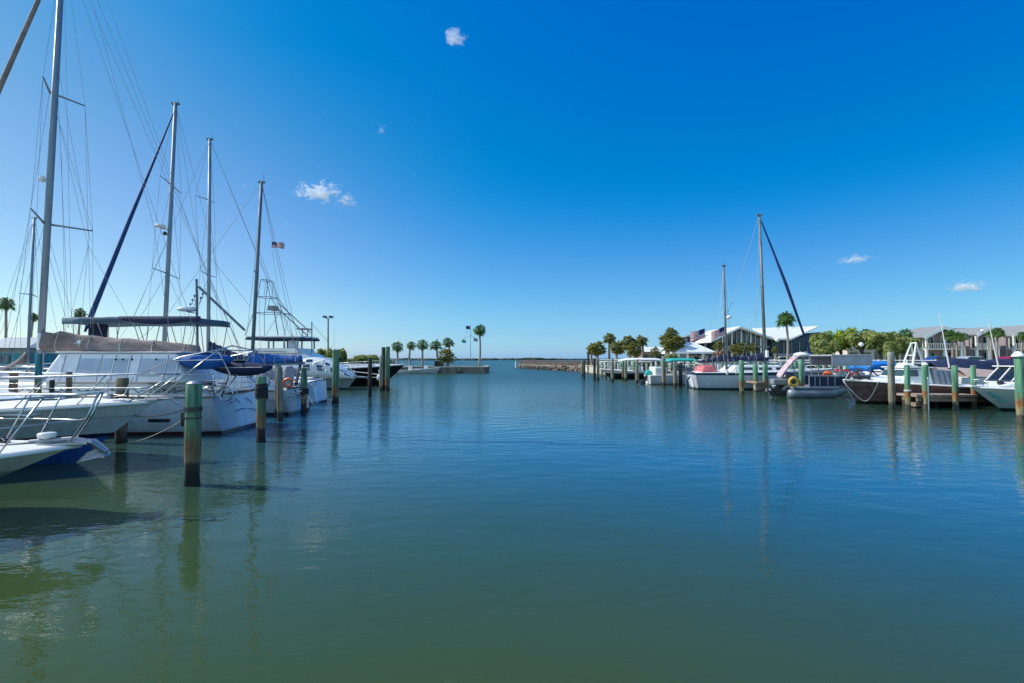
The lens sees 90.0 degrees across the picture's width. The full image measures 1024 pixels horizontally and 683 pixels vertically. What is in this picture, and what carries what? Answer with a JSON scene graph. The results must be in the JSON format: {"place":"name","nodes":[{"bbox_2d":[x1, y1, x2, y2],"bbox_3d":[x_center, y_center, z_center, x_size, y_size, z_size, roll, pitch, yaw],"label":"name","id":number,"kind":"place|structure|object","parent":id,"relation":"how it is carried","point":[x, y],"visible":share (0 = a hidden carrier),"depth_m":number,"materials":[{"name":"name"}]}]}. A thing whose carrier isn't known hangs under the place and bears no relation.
{"place":"outdoors","nodes":[
{"label":"outdoors","id":0,"kind":"place"},
{"bbox_2d":[0,337,60,371],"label":"waterfront building","id":1,"kind":"structure","parent":0,"point":[19,349],"depth_m":50.57,"materials":[{"name":"glass"}]},
{"bbox_2d":[0,359,1023,682],"bbox_3d":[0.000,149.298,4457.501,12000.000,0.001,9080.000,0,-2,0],"label":"water","id":2,"kind":"structure","parent":0,"point":[504,521],"depth_m":6.06,"materials":[{"name":"liquid"}]},
{"bbox_2d":[8,373,18,392],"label":"piling","id":3,"kind":"object","parent":2,"relation":"in","point":[13,381],"visible":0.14,"depth_m":14.40,"materials":[{"name":"wood"}]},
{"bbox_2d":[0,217,56,377],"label":"sailing yacht","id":4,"kind":"object","parent":2,"relation":"on","point":[24,359],"visible":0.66,"depth_m":27.61,"materials":[{"name":"grey paint"}]},
{"bbox_2d":[34,353,42,395],"bbox_3d":[-11.912,2.210,12.834,0.156,3.829,0.152,0,-2,0],"label":"piling","id":5,"kind":"object","parent":2,"relation":"in","point":[38,363],"visible":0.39,"depth_m":12.83,"materials":[{"name":"wood"}]},
{"bbox_2d":[0,391,111,476],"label":"motor cruiser","id":6,"kind":"object","parent":2,"relation":"on","point":[15,455],"visible":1,"depth_m":7.10,"materials":[{"name":"paint"}]},
{"bbox_2d":[65,372,72,396],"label":"piling","id":7,"kind":"object","parent":2,"relation":"in","point":[68,388],"visible":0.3,"depth_m":13.63,"materials":[{"name":"wood"}]},
{"bbox_2d":[0,373,180,464],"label":"motor yacht","id":8,"kind":"object","parent":2,"relation":"on","point":[113,413],"visible":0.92,"depth_m":10.57,"materials":[{"name":"white paint"}]},
{"bbox_2d":[114,378,128,443],"bbox_3d":[-10.179,2.545,13.324,0.300,3.192,0.311,0,-2,0],"label":"piling","id":9,"kind":"object","parent":2,"relation":"in","point":[120,435],"visible":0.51,"depth_m":13.25,"materials":[{"name":"wood"}]},
{"bbox_2d":[0,0,285,434],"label":"sailing yacht","id":10,"kind":"object","parent":2,"relation":"on","point":[85,354],"visible":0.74,"depth_m":15.65,"materials":[{"name":"white paint"}]},
{"bbox_2d":[169,352,233,368],"bbox_3d":[-9.150,0.576,15.218,1.700,0.508,0.842,0,-2,0],"label":"kayak","id":11,"kind":"object","parent":10,"relation":"attached to","point":[214,361],"visible":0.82,"depth_m":14.97,"materials":[{"name":"blue plastic"}]},
{"bbox_2d":[202,383,232,400],"bbox_3d":[-8.456,1.457,14.750,0.891,0.533,0.390,-1,-2,17],"label":"bicycle","id":12,"kind":"object","parent":10,"relation":"attached to","point":[220,389],"visible":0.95,"depth_m":14.70,"materials":[{"name":"metal"}]},
{"bbox_2d":[213,360,272,375],"bbox_3d":[-8.400,0.817,15.761,2.000,0.476,0.792,0,-2,0],"label":"kayak","id":13,"kind":"object","parent":10,"relation":"hanging from","point":[241,367],"visible":0.77,"depth_m":15.53,"materials":[{"name":"blue plastic"}]},
{"bbox_2d":[15,179,317,415],"bbox_3d":[-14.245,-1.617,20.965,12.532,10.614,3.559,0,-2,0],"label":"sailing yacht","id":14,"kind":"object","parent":2,"relation":"on","point":[100,326],"visible":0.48,"depth_m":20.72,"materials":[{"name":"grey paint"}]},
{"bbox_2d":[180,381,202,486],"bbox_3d":[-5.584,2.341,8.907,0.326,3.308,0.283,0,-2,0],"label":"piling","id":15,"kind":"object","parent":2,"relation":"in","point":[191,418],"visible":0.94,"depth_m":8.84,"materials":[{"name":"green wood"}]},
{"bbox_2d":[84,102,326,404],"bbox_3d":[-15.400,-4.245,25.554,12.000,16.170,3.589,0,-2,0],"label":"sailing yacht","id":16,"kind":"object","parent":2,"relation":"on","point":[317,393],"visible":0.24,"depth_m":25.52,"materials":[{"name":"white paint"}]},
{"bbox_2d":[120,138,322,379],"bbox_3d":[-17.393,-4.077,29.551,12.786,16.099,3.390,0,-2,0],"label":"sailing yacht","id":17,"kind":"object","parent":2,"relation":"on","point":[210,346],"visible":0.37,"depth_m":29.50,"materials":[{"name":"grey paint"}]},
{"bbox_2d":[254,376,268,442],"bbox_3d":[-6.624,2.534,13.504,0.342,3.226,0.333,0,-2,0],"label":"piling","id":18,"kind":"object","parent":2,"relation":"in","point":[261,392],"visible":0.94,"depth_m":13.43,"materials":[{"name":"wood"}]},
{"bbox_2d":[274,365,280,417],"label":"piling","id":19,"kind":"object","parent":2,"relation":"in","point":[275,401],"visible":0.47,"depth_m":19.05,"materials":[{"name":"wood"}]},
{"bbox_2d":[276,367,282,421],"bbox_3d":[-8.130,2.597,17.956,0.311,3.394,0.209,0,-2,0],"label":"piling","id":20,"kind":"object","parent":2,"relation":"in","point":[279,375],"visible":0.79,"depth_m":17.91,"materials":[{"name":"wood"}]},
{"bbox_2d":[299,368,308,412],"bbox_3d":[-8.401,2.730,20.676,0.373,3.306,0.363,0,-2,0],"label":"piling","id":21,"kind":"object","parent":2,"relation":"in","point":[305,391],"visible":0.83,"depth_m":20.61,"materials":[{"name":"wood"}]},
{"bbox_2d":[240,279,405,385],"bbox_3d":[-17.314,-0.261,42.695,17.180,9.538,6.686,0,-2,0],"label":"sport fisher","id":22,"kind":"object","parent":2,"relation":"on","point":[361,370],"visible":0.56,"depth_m":41.08,"materials":[{"name":"black paint"}]},
{"bbox_2d":[295,357,367,389],"bbox_3d":[-15.370,2.510,36.537,10.565,2.793,3.100,0,-2,0],"label":"cabin cruiser","id":23,"kind":"object","parent":2,"relation":"on","point":[347,377],"visible":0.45,"depth_m":35.69,"materials":[{"name":"grey paint"}]},
{"bbox_2d":[332,350,338,403],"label":"piling","id":24,"kind":"object","parent":2,"relation":"in","point":[335,377],"visible":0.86,"depth_m":24.83,"materials":[{"name":"wood"}]},
{"bbox_2d":[368,357,371,396],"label":"piling","id":25,"kind":"object","parent":2,"relation":"in","point":[369,376],"visible":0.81,"depth_m":29.59,"materials":[{"name":"wood"}]},
{"bbox_2d":[379,355,382,390],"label":"piling","id":26,"kind":"object","parent":2,"relation":"in","point":[381,374],"visible":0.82,"depth_m":34.47,"materials":[{"name":"wood"}]},
{"bbox_2d":[381,347,384,390],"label":"piling","id":27,"kind":"object","parent":2,"relation":"in","point":[383,351],"visible":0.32,"depth_m":35.01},
{"bbox_2d":[385,347,389,390],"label":"piling","id":28,"kind":"object","parent":2,"relation":"in","point":[387,368],"visible":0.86,"depth_m":34.73,"materials":[{"name":"wood"}]},
{"bbox_2d":[396,363,421,373],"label":"skiff","id":29,"kind":"object","parent":2,"relation":"on","point":[410,370],"visible":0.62,"depth_m":72.76,"materials":[{"name":"paint"}]},
{"bbox_2d":[412,365,439,373],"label":"skiff","id":30,"kind":"object","parent":2,"relation":"on","point":[426,370],"visible":0.8,"depth_m":73.75,"materials":[{"name":"paint"}]},
{"bbox_2d":[350,358,615,359],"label":"mangrove shore","id":31,"kind":"structure","parent":2,"relation":"in","point":[519,359],"depth_m":620.62,"materials":[{"name":"green plant"}]},
{"bbox_2d":[517,360,590,369],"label":"jetty","id":32,"kind":"object","parent":2,"relation":"in","point":[545,364],"visible":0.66,"depth_m":102.23,"materials":[{"name":"concrete"}]},
{"bbox_2d":[600,358,661,378],"bbox_3d":[12.767,3.083,54.832,6.679,2.654,2.893,0,-2,0],"label":"canopy boat","id":33,"kind":"object","parent":2,"relation":"on","point":[618,373],"visible":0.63,"depth_m":54.15,"materials":[{"name":"white paint"}]},
{"bbox_2d":[635,359,638,383],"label":"piling","id":34,"kind":"object","parent":2,"relation":"in","point":[636,371],"visible":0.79,"depth_m":44.71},
{"bbox_2d":[662,356,665,385],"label":"piling","id":35,"kind":"object","parent":2,"relation":"in","point":[663,370],"visible":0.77,"depth_m":40.56,"materials":[{"name":"wood"}]},
{"bbox_2d":[639,358,695,384],"bbox_3d":[13.976,2.670,43.536,6.562,2.534,2.380,0,-2,0],"label":"console boat","id":36,"kind":"object","parent":2,"relation":"on","point":[652,375],"visible":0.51,"depth_m":42.65,"materials":[{"name":"paint"}]},
{"bbox_2d":[673,362,676,386],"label":"piling","id":37,"kind":"object","parent":2,"relation":"in","point":[674,374],"visible":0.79,"depth_m":39.12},
{"bbox_2d":[739,360,743,394],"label":"piling","id":38,"kind":"object","parent":2,"relation":"in","point":[741,377],"visible":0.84,"depth_m":31.26,"materials":[{"name":"wood"}]},
{"bbox_2d":[744,380,765,389],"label":"timber pier","id":39,"kind":"structure","parent":2,"relation":"on","point":[758,385],"depth_m":33.82,"materials":[{"name":"brown wood"}]},
{"bbox_2d":[753,364,757,390],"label":"piling","id":40,"kind":"object","parent":2,"relation":"in","point":[755,372],"visible":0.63,"depth_m":34.20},
{"bbox_2d":[685,214,838,389],"bbox_3d":[17.915,-2.704,36.909,11.078,13.639,3.359,0,-2,0],"label":"ketch","id":41,"kind":"object","parent":2,"relation":"on","point":[709,377],"visible":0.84,"depth_m":36.56,"materials":[{"name":"white paint"}]},
{"bbox_2d":[763,364,767,391],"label":"piling","id":42,"kind":"object","parent":2,"relation":"in","point":[765,373],"visible":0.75,"depth_m":33.66,"materials":[{"name":"wood"}]},
{"bbox_2d":[798,359,803,388],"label":"piling","id":43,"kind":"object","parent":2,"relation":"in","point":[800,372],"visible":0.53,"depth_m":28.80,"materials":[{"name":"wood"}]},
{"bbox_2d":[765,351,872,397],"bbox_3d":[17.194,1.906,29.553,5.766,2.699,2.600,0,-2,0],"label":"pontoon boat","id":44,"kind":"object","parent":2,"relation":"on","point":[815,385],"visible":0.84,"depth_m":28.48,"materials":[{"name":"grey metal"}]},
{"bbox_2d":[825,361,896,392],"bbox_3d":[22.231,2.434,33.338,5.632,2.334,2.200,0,-2,0],"label":"ski boat","id":45,"kind":"object","parent":2,"relation":"on","point":[877,365],"visible":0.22,"depth_m":32.93,"materials":[{"name":"paint"}]},
{"bbox_2d":[887,352,895,409],"bbox_3d":[16.437,2.438,22.154,0.274,3.989,0.271,0,-2,0],"label":"piling","id":46,"kind":"object","parent":2,"relation":"in","point":[891,375],"visible":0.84,"depth_m":22.09,"materials":[{"name":"wood"}]},
{"bbox_2d":[904,365,910,408],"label":"piling","id":47,"kind":"object","parent":2,"relation":"in","point":[907,389],"visible":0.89,"depth_m":22.32,"materials":[{"name":"green wood"}]},
{"bbox_2d":[838,342,993,404],"bbox_3d":[19.676,1.734,24.956,7.638,3.380,2.770,0,-2,0],"label":"cabin boat","id":48,"kind":"object","parent":2,"relation":"on","point":[869,390],"visible":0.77,"depth_m":24.29,"materials":[{"name":"brown paint"}]},
{"bbox_2d":[921,362,929,408],"bbox_3d":[18.271,2.682,22.604,0.263,3.530,0.267,0,-2,0],"label":"piling","id":49,"kind":"object","parent":2,"relation":"in","point":[924,370],"visible":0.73,"depth_m":22.55,"materials":[{"name":"wood"}]},
{"bbox_2d":[896,393,977,407],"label":"timber pier","id":50,"kind":"structure","parent":2,"relation":"in","point":[936,398],"depth_m":22.67,"materials":[{"name":"brown wood"}]},
{"bbox_2d":[951,365,958,409],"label":"piling","id":51,"kind":"object","parent":2,"relation":"in","point":[955,385],"visible":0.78,"depth_m":22.09,"materials":[{"name":"wood"}]},
{"bbox_2d":[916,358,995,369],"bbox_3d":[31.950,2.445,36.439,5.350,2.517,2.400,0,-2,0],"label":"covered boat","id":52,"kind":"object","parent":2,"relation":"on","point":[967,363],"visible":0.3,"depth_m":35.87,"materials":[{"name":"blue fabric"}]},
{"bbox_2d":[948,367,993,384],"bbox_3d":[27.882,2.514,30.434,4.745,1.982,2.100,0,-2,0],"label":"covered skiff","id":53,"kind":"object","parent":2,"relation":"on","point":[982,373],"visible":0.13,"depth_m":29.61,"materials":[{"name":"paint"}]},
{"bbox_2d":[970,365,976,407],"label":"piling","id":54,"kind":"object","parent":2,"relation":"in","point":[973,376],"visible":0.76,"depth_m":22.80,"materials":[{"name":"wood"}]},
{"bbox_2d":[963,365,1015,410],"bbox_3d":[22.907,2.180,21.872,7.338,2.285,2.830,0,-2,0],"label":"walkaround boat","id":55,"kind":"object","parent":2,"relation":"on","point":[997,389],"visible":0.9,"depth_m":21.55,"materials":[{"name":"teal paint"}]},
{"bbox_2d":[984,359,1013,368],"bbox_3d":[35.536,2.484,36.938,4.750,2.472,2.400,0,-2,0],"label":"covered boat","id":56,"kind":"object","parent":2,"relation":"on","point":[1005,361],"visible":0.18,"depth_m":36.42,"materials":[{"name":"blue fabric"}]},
{"bbox_2d":[1011,351,1023,421],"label":"piling","id":57,"kind":"object","parent":2,"relation":"in","point":[1018,356],"visible":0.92,"depth_m":17.91,"materials":[{"name":"green wood"}]},
{"bbox_2d":[0,0,1023,358],"label":"sky","id":58,"kind":"structure","parent":0,"point":[552,177],"materials":[{"name":"blue"}]},
{"bbox_2d":[638,347,664,364],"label":"white roofed building","id":59,"kind":"structure","parent":0,"point":[647,351],"depth_m":94.92,"materials":[{"name":"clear paint"}]},
{"bbox_2d":[599,361,828,368],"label":"ground","id":60,"kind":"structure","parent":0,"point":[650,365],"depth_m":122.46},
{"bbox_2d":[588,341,606,365],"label":"palm tree","id":61,"kind":"object","parent":60,"relation":"on","point":[598,350],"visible":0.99,"depth_m":79.55,"materials":[{"name":"green plant"}]},
{"bbox_2d":[603,332,616,360],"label":"palm tree","id":62,"kind":"object","parent":60,"relation":"on","point":[609,338],"visible":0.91,"depth_m":79.81,"materials":[{"name":"green plant"}]},
{"bbox_2d":[609,340,625,360],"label":"palm tree","id":63,"kind":"object","parent":60,"relation":"on","point":[615,347],"visible":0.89,"depth_m":77.58,"materials":[{"name":"green plant"}]},
{"bbox_2d":[579,365,670,373],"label":"seawall","id":64,"kind":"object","parent":60,"relation":"on","point":[591,368],"visible":0.09,"depth_m":75.03,"materials":[{"name":"concrete"}]},
{"bbox_2d":[621,335,637,365],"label":"palm tree","id":65,"kind":"object","parent":60,"relation":"on","point":[630,340],"visible":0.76,"depth_m":76.63,"materials":[{"name":"green plant"}]},
{"bbox_2d":[626,341,642,361],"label":"palm tree","id":66,"kind":"object","parent":60,"relation":"on","point":[634,351],"visible":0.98,"depth_m":75.44,"materials":[{"name":"green plant"}]},
{"bbox_2d":[636,335,648,365],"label":"palm tree","id":67,"kind":"object","parent":60,"relation":"on","point":[642,340],"visible":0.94,"depth_m":77.77,"materials":[{"name":"green plant"}]},
{"bbox_2d":[661,338,678,366],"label":"palm tree","id":68,"kind":"object","parent":60,"relation":"on","point":[668,344],"visible":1,"depth_m":70.54,"materials":[{"name":"green plant"}]},
{"bbox_2d":[671,335,686,354],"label":"palm tree","id":69,"kind":"object","parent":60,"relation":"on","point":[678,339],"visible":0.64,"depth_m":71.50,"materials":[{"name":"green plant"}]},
{"bbox_2d":[660,342,714,366],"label":"pavilion","id":70,"kind":"structure","parent":60,"relation":"on","point":[688,348],"depth_m":70.88,"materials":[{"name":"beige paint"}]},
{"bbox_2d":[680,335,707,362],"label":"building block","id":71,"kind":"structure","parent":60,"relation":"on","point":[687,337],"depth_m":92.06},
{"bbox_2d":[734,342,747,356],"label":"palm tree","id":72,"kind":"object","parent":60,"relation":"on","point":[741,346],"visible":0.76,"depth_m":65.69,"materials":[{"name":"green plant"}]},
{"bbox_2d":[694,326,820,365],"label":"restaurant","id":73,"kind":"structure","parent":60,"relation":"on","point":[739,334],"depth_m":85.37,"materials":[{"name":"white glass"}]},
{"bbox_2d":[776,311,795,361],"bbox_3d":[31.012,-0.135,57.996,2.406,6.780,2.563,0,-2,0],"label":"palm tree","id":74,"kind":"object","parent":60,"relation":"on","point":[786,319],"visible":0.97,"depth_m":57.87,"materials":[{"name":"green plant"}]},
{"bbox_2d":[599,359,983,366],"bbox_3d":[30.246,2.612,58.832,46.902,1.100,4.517,-1,-2,36],"label":"promenade fence","id":75,"kind":"object","parent":60,"relation":"on","point":[779,360],"visible":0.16,"depth_m":55.70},
{"bbox_2d":[809,332,833,344],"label":"tree","id":76,"kind":"object","parent":60,"relation":"on","point":[826,336],"visible":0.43,"depth_m":65.33,"materials":[{"name":"green plant"}]},
{"bbox_2d":[809,339,840,354],"bbox_3d":[36.729,1.508,60.054,3.117,3.623,2.815,0,-2,0],"label":"tree","id":77,"kind":"object","parent":60,"relation":"on","point":[823,346],"visible":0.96,"depth_m":59.32,"materials":[{"name":"green plant"}]},
{"bbox_2d":[822,327,859,354],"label":"tree","id":78,"kind":"object","parent":60,"relation":"on","point":[839,335],"visible":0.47,"depth_m":67.45,"materials":[{"name":"green plant"}]},
{"bbox_2d":[841,329,875,354],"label":"tree","id":79,"kind":"object","parent":60,"relation":"on","point":[853,339],"visible":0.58,"depth_m":65.32,"materials":[{"name":"green plant"}]},
{"bbox_2d":[863,331,895,359],"bbox_3d":[45.940,1.106,64.014,3.479,4.682,2.870,0,-2,0],"label":"tree","id":80,"kind":"object","parent":60,"relation":"on","point":[876,341],"visible":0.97,"depth_m":63.44,"materials":[{"name":"green plant"}]},
{"bbox_2d":[882,341,902,359],"bbox_3d":[43.014,1.549,58.026,2.222,3.397,1.651,0,-2,0],"label":"tree","id":81,"kind":"object","parent":60,"relation":"on","point":[892,346],"visible":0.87,"depth_m":57.64,"materials":[{"name":"green plant"}]},
{"bbox_2d":[893,335,921,362],"bbox_3d":[49.336,1.337,63.954,2.901,4.213,2.515,0,-2,0],"label":"tree","id":82,"kind":"object","parent":60,"relation":"on","point":[904,341],"visible":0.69,"depth_m":63.47,"materials":[{"name":"green plant"}]},
{"bbox_2d":[916,356,951,365],"bbox_3d":[47.820,2.365,56.953,4.395,1.449,1.800,0,-2,7],"label":"parked car","id":83,"kind":"object","parent":60,"relation":"on","point":[918,363],"visible":0.24,"depth_m":56.44,"materials":[{"name":"blue paint"}]},
{"bbox_2d":[908,326,963,358],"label":"townhouse","id":84,"kind":"structure","parent":60,"relation":"on","point":[930,339],"depth_m":89.50,"materials":[{"name":"grey"}]},
{"bbox_2d":[939,329,955,357],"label":"palm tree","id":85,"kind":"object","parent":60,"relation":"on","point":[949,332],"visible":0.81,"depth_m":71.92,"materials":[{"name":"green plant"}]},
{"bbox_2d":[949,331,960,357],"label":"palm tree","id":86,"kind":"object","parent":60,"relation":"on","point":[955,337],"visible":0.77,"depth_m":70.94,"materials":[{"name":"green plant"}]},
{"bbox_2d":[956,332,969,355],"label":"palm tree","id":87,"kind":"object","parent":60,"relation":"on","point":[962,337],"visible":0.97,"depth_m":69.91,"materials":[{"name":"green plant"}]},
{"bbox_2d":[957,356,986,359],"bbox_3d":[50.419,2.332,55.953,4.395,1.449,1.800,0,-2,6],"label":"parked car","id":88,"kind":"object","parent":60,"relation":"on","point":[974,357],"visible":0.21,"depth_m":55.22,"materials":[{"name":"silver paint"}]},
{"bbox_2d":[955,326,999,359],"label":"townhouse","id":89,"kind":"structure","parent":60,"relation":"on","point":[973,343],"depth_m":89.50,"materials":[{"name":"grey"}]},
{"bbox_2d":[992,327,1006,357],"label":"palm tree","id":90,"kind":"object","parent":60,"relation":"on","point":[998,333],"visible":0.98,"depth_m":69.89,"materials":[{"name":"green plant"}]},
{"bbox_2d":[992,325,1023,358],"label":"townhouse","id":91,"kind":"structure","parent":60,"relation":"on","point":[1010,344],"depth_m":89.61,"materials":[{"name":"grey"}]},
{"bbox_2d":[1014,331,1023,352],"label":"palm tree","id":92,"kind":"object","parent":60,"relation":"on","point":[1021,337],"visible":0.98,"depth_m":67.94,"materials":[{"name":"green plant"}]},
{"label":"flagpole","id":93,"kind":"object","parent":60,"relation":"on","visible":0},
{"bbox_2d":[711,327,723,339],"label":"flag","id":94,"kind":"object","parent":93,"relation":"attached to","point":[717,333],"visible":0.93,"depth_m":78.11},
{"bbox_2d":[833,347,926,366],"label":"marina building","id":95,"kind":"structure","parent":0,"point":[873,352],"depth_m":73.95,"materials":[{"name":"glass"}]},
{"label":"ground","id":96,"kind":"structure","parent":0,"visible":0},
{"bbox_2d":[0,297,16,337],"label":"palm tree","id":97,"kind":"object","parent":96,"relation":"on","point":[6,304],"visible":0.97,"depth_m":62.03,"materials":[{"name":"green plant"}]},
{"bbox_2d":[73,308,87,334],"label":"palm tree","id":98,"kind":"object","parent":96,"relation":"on","point":[76,314],"visible":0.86,"depth_m":69.97,"materials":[{"name":"green plant"}]},
{"bbox_2d":[325,347,346,361],"bbox_3d":[-21.267,2.238,61.956,2.533,3.047,2.058,0,-2,0],"label":"tree","id":99,"kind":"object","parent":96,"relation":"on","point":[342,354],"visible":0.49,"depth_m":61.75,"materials":[{"name":"green plant"}]},
{"bbox_2d":[351,354,379,363],"bbox_3d":[-17.187,2.787,60.007,3.691,2.642,3.136,0,-2,0],"label":"tree","id":100,"kind":"object","parent":96,"relation":"on","point":[362,357],"visible":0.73,"depth_m":59.40,"materials":[{"name":"green plant"}]},
{"bbox_2d":[391,341,403,363],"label":"palm tree","id":101,"kind":"object","parent":96,"relation":"on","point":[397,348],"visible":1,"depth_m":76.68,"materials":[{"name":"green plant"}]},
{"bbox_2d":[406,341,417,365],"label":"palm tree","id":102,"kind":"object","parent":96,"relation":"on","point":[410,346],"visible":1,"depth_m":77.41,"materials":[{"name":"green plant"}]},
{"bbox_2d":[416,339,429,365],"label":"palm tree","id":103,"kind":"object","parent":96,"relation":"on","point":[422,347],"visible":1,"depth_m":77.81,"materials":[{"name":"green plant"}]},
{"bbox_2d":[429,339,441,360],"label":"palm tree","id":104,"kind":"object","parent":96,"relation":"on","point":[436,345],"visible":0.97,"depth_m":78.82,"materials":[{"name":"green plant"}]},
{"bbox_2d":[400,366,483,372],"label":"seawall","id":105,"kind":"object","parent":96,"relation":"on","point":[464,369],"visible":0.41,"depth_m":76.04,"materials":[{"name":"concrete"}]},
{"bbox_2d":[436,347,456,365],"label":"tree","id":106,"kind":"object","parent":96,"relation":"on","point":[447,357],"visible":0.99,"depth_m":77.05,"materials":[{"name":"green plant"}]},
{"bbox_2d":[471,324,485,365],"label":"palm tree","id":107,"kind":"object","parent":96,"relation":"on","point":[479,331],"visible":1,"depth_m":78.37,"materials":[{"name":"green plant"}]},
{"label":"road","id":108,"kind":"structure","parent":0,"visible":0},
{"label":"flagpole","id":109,"kind":"object","parent":108,"relation":"on","visible":0},
{"bbox_2d":[690,329,704,341],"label":"flag","id":110,"kind":"object","parent":109,"relation":"attached to","point":[696,335],"visible":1,"depth_m":76.09,"materials":[{"name":"fabric"}]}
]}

